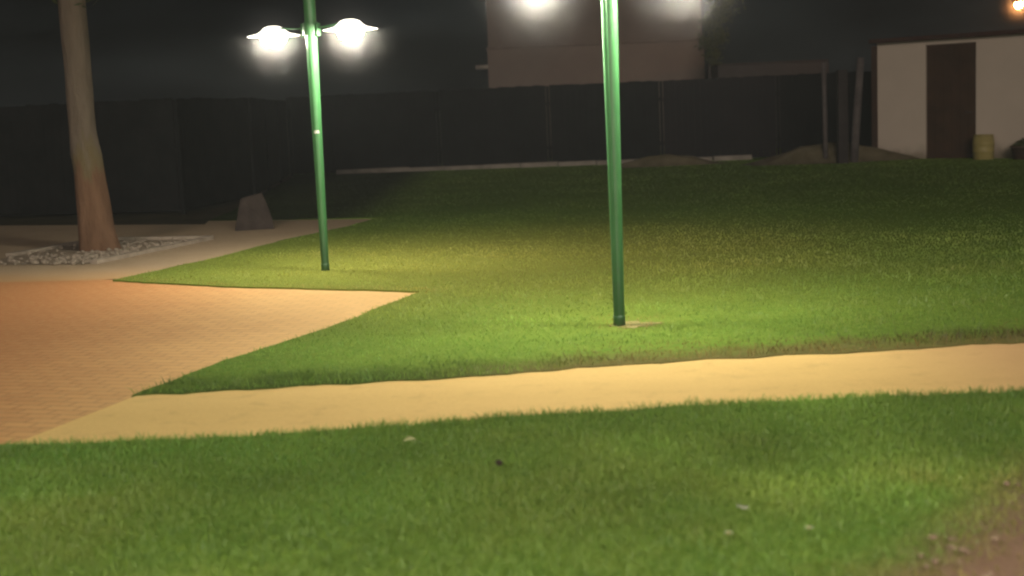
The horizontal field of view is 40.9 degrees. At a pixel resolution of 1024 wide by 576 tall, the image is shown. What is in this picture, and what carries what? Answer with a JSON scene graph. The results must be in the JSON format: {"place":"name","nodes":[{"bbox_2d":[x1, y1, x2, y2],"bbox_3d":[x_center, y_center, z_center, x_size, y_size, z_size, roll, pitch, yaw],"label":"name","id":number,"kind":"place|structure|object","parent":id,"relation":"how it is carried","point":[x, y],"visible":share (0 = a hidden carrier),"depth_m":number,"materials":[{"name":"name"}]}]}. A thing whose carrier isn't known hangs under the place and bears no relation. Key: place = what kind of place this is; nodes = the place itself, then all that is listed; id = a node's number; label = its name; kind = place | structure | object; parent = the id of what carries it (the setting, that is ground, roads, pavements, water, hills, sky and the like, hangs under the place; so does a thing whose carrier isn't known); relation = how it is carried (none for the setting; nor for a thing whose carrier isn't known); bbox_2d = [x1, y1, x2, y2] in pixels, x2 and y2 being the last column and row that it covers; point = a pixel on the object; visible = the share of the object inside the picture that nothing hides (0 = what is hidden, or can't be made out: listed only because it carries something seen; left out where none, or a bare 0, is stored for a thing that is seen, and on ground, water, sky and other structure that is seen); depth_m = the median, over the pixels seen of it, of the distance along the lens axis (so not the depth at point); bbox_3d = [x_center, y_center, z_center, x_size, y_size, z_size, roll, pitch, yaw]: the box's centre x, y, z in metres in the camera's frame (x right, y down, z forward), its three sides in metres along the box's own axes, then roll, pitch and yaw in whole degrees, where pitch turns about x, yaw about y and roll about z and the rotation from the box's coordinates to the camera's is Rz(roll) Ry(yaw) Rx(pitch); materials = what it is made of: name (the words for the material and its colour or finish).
{"place":"outdoors","nodes":[
{"label":"outdoors","id":0,"kind":"place"},
{"bbox_2d":[0,219,370,281],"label":"back pavement","id":1,"kind":"structure","parent":0,"point":[228,239],"depth_m":17.94,"materials":[{"name":"grey concrete"}]},
{"bbox_2d":[0,235,213,264],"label":"tree bed","id":2,"kind":"object","parent":1,"relation":"on","point":[68,249],"visible":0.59,"depth_m":17.16,"materials":[{"name":"stone"}]},
{"bbox_2d":[52,0,121,251],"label":"tree","id":3,"kind":"object","parent":2,"relation":"in","point":[96,228],"visible":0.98,"depth_m":17.02,"materials":[{"name":"brown plant"}]},
{"bbox_2d":[0,238,190,264],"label":"white pebbles","id":4,"kind":"object","parent":2,"relation":"in","point":[85,257],"visible":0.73,"depth_m":16.53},
{"bbox_2d":[235,193,273,230],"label":"stone block","id":5,"kind":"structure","parent":1,"relation":"on","point":[254,212],"depth_m":19.30,"materials":[{"name":"grey stone"}]},
{"bbox_2d":[0,280,413,444],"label":"paving","id":6,"kind":"structure","parent":0,"point":[70,351],"depth_m":10.39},
{"bbox_2d":[0,112,664,279],"bbox_3d":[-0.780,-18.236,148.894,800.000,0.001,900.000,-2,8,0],"label":"ground","id":7,"kind":"structure","parent":0,"point":[203,215],"depth_m":23.17,"materials":[{"name":"soil"}]},
{"bbox_2d":[0,97,289,215],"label":"board fence","id":8,"kind":"object","parent":7,"relation":"on","point":[229,150],"visible":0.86,"depth_m":23.63,"materials":[{"name":"grey wood"}]},
{"bbox_2d":[705,59,828,147],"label":"outbuilding","id":9,"kind":"structure","parent":7,"relation":"on","point":[740,70],"depth_m":39.56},
{"bbox_2d":[0,384,1023,575],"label":"lawn","id":10,"kind":"structure","parent":0,"point":[1010,565],"depth_m":5.42,"materials":[{"name":"green plant"}]},
{"bbox_2d":[403,436,415,441],"bbox_3d":[-0.474,0.709,6.406,0.028,0.018,0.110,34,12,25],"label":"fallen leaf","id":11,"kind":"object","parent":10,"relation":"on","point":[409,438],"visible":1,"depth_m":6.40,"materials":[{"name":"beige plant"}]},
{"bbox_2d":[495,459,502,465],"bbox_3d":[-0.057,0.762,5.993,0.034,0.026,0.033,-5,8,-19],"label":"soil clod","id":12,"kind":"object","parent":10,"relation":"on","point":[498,462],"visible":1,"depth_m":5.98,"materials":[{"name":"brown soil"}]},
{"bbox_2d":[736,504,748,508],"bbox_3d":[0.866,0.822,5.157,0.042,0.010,0.028,6,19,19],"label":"paper scrap","id":13,"kind":"object","parent":10,"relation":"on","point":[742,507],"visible":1,"depth_m":5.16,"materials":[{"name":"white paper"}]},
{"bbox_2d":[918,481,1023,575],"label":"pebbles","id":14,"kind":"object","parent":10,"relation":"on","point":[950,546],"visible":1,"depth_m":4.69,"materials":[{"name":"grey stone"}]},
{"bbox_2d":[0,0,1023,117],"label":"sky","id":15,"kind":"structure","parent":0,"point":[140,49],"materials":[{"name":"black"}]},
{"bbox_2d":[16,343,1023,443],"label":"path","id":16,"kind":"structure","parent":0,"point":[298,408],"depth_m":7.60,"materials":[{"name":"beige concrete"}]},
{"bbox_2d":[113,148,1023,396],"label":"lawn","id":17,"kind":"structure","parent":0,"point":[595,215],"depth_m":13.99,"materials":[{"name":"green plant"}]},
{"bbox_2d":[247,0,377,270],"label":"lamp post","id":18,"kind":"object","parent":17,"relation":"on","point":[344,29],"visible":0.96,"depth_m":13.64,"materials":[{"name":"green metal"}]},
{"bbox_2d":[336,155,751,173],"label":"kerb wall","id":19,"kind":"structure","parent":17,"relation":"on","point":[536,164],"depth_m":34.71,"materials":[{"name":"concrete"}]},
{"bbox_2d":[286,71,871,175],"bbox_3d":[1.746,-4.079,34.464,15.301,2.114,0.137,-1,8,9],"label":"board fence","id":20,"kind":"object","parent":17,"relation":"on","point":[497,125],"visible":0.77,"depth_m":34.51,"materials":[{"name":"grey wood"}]},
{"bbox_2d":[608,320,663,327],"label":"bare soil","id":21,"kind":"structure","parent":17,"relation":"on","point":[632,324],"depth_m":9.72,"materials":[{"name":"beige soil"}]},
{"bbox_2d":[601,0,624,325],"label":"lamp post","id":22,"kind":"object","parent":21,"relation":"on","point":[609,16],"visible":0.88,"depth_m":9.52,"materials":[{"name":"green metal"}]},
{"bbox_2d":[602,154,725,168],"bbox_3d":[3.648,-3.027,32.516,3.604,0.285,1.014,-2,8,0],"label":"earth mound","id":23,"kind":"object","parent":17,"relation":"on","point":[664,160],"visible":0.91,"depth_m":32.30,"materials":[{"name":"brown soil"}]},
{"bbox_2d":[693,0,745,131],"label":"tree","id":24,"kind":"object","parent":17,"relation":"on","point":[712,56],"visible":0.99,"depth_m":37.87,"materials":[{"name":"green plant"}]},
{"bbox_2d":[742,142,920,165],"bbox_3d":[7.337,-3.079,31.065,4.796,0.460,1.944,-2,8,0],"label":"earth mound","id":25,"kind":"object","parent":17,"relation":"on","point":[811,154],"visible":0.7,"depth_m":30.71,"materials":[{"name":"brown soil"}]},
{"bbox_2d":[821,62,827,158],"bbox_3d":[6.935,-3.827,30.401,0.125,2.351,0.107,-2,8,0],"label":"timber post","id":26,"kind":"object","parent":25,"relation":"on","point":[824,114],"visible":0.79,"depth_m":30.35,"materials":[{"name":"brown wood"}]},
{"bbox_2d":[836,70,848,163],"bbox_3d":[7.229,-3.687,30.017,0.220,2.150,0.180,-2,8,0],"label":"timber post","id":27,"kind":"object","parent":25,"relation":"on","point":[842,111],"visible":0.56,"depth_m":29.93,"materials":[{"name":"brown wood"}]},
{"bbox_2d":[850,57,863,162],"bbox_3d":[7.603,-3.856,30.218,0.363,2.414,0.177,-4,8,-12],"label":"timber post","id":28,"kind":"object","parent":25,"relation":"on","point":[854,153],"visible":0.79,"depth_m":30.15,"materials":[{"name":"brown wood"}]},
{"bbox_2d":[869,29,1023,158],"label":"shed","id":29,"kind":"structure","parent":17,"relation":"on","point":[943,96],"depth_m":30.13,"materials":[{"name":"paint"}]},
{"bbox_2d":[927,42,975,158],"bbox_3d":[9.637,-4.095,30.087,1.142,2.496,0.116,4,10,41],"label":"door","id":30,"kind":"structure","parent":29,"relation":"in","point":[951,68],"depth_m":30.09,"materials":[{"name":"brown paint"}]},
{"bbox_2d":[972,134,994,159],"bbox_3d":[10.082,-3.010,29.331,0.464,0.550,0.464,-2,8,0],"label":"plastic drum","id":31,"kind":"object","parent":17,"relation":"on","point":[983,146],"visible":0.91,"depth_m":29.15,"materials":[{"name":"yellow plastic"}]},
{"bbox_2d":[1010,138,1023,159],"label":"potted shrub","id":32,"kind":"object","parent":17,"relation":"on","point":[1017,149],"visible":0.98,"depth_m":28.64,"materials":[{"name":"green plant"}]},
{"bbox_2d":[1013,0,1023,7],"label":"street light","id":33,"kind":"object","parent":17,"relation":"on","point":[1018,4],"visible":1,"depth_m":33.51,"materials":[{"name":"glass"}]},
{"bbox_2d":[475,0,704,155],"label":"house","id":34,"kind":"structure","parent":0,"point":[543,42],"depth_m":41.43,"materials":[{"name":"paint"}]}
]}

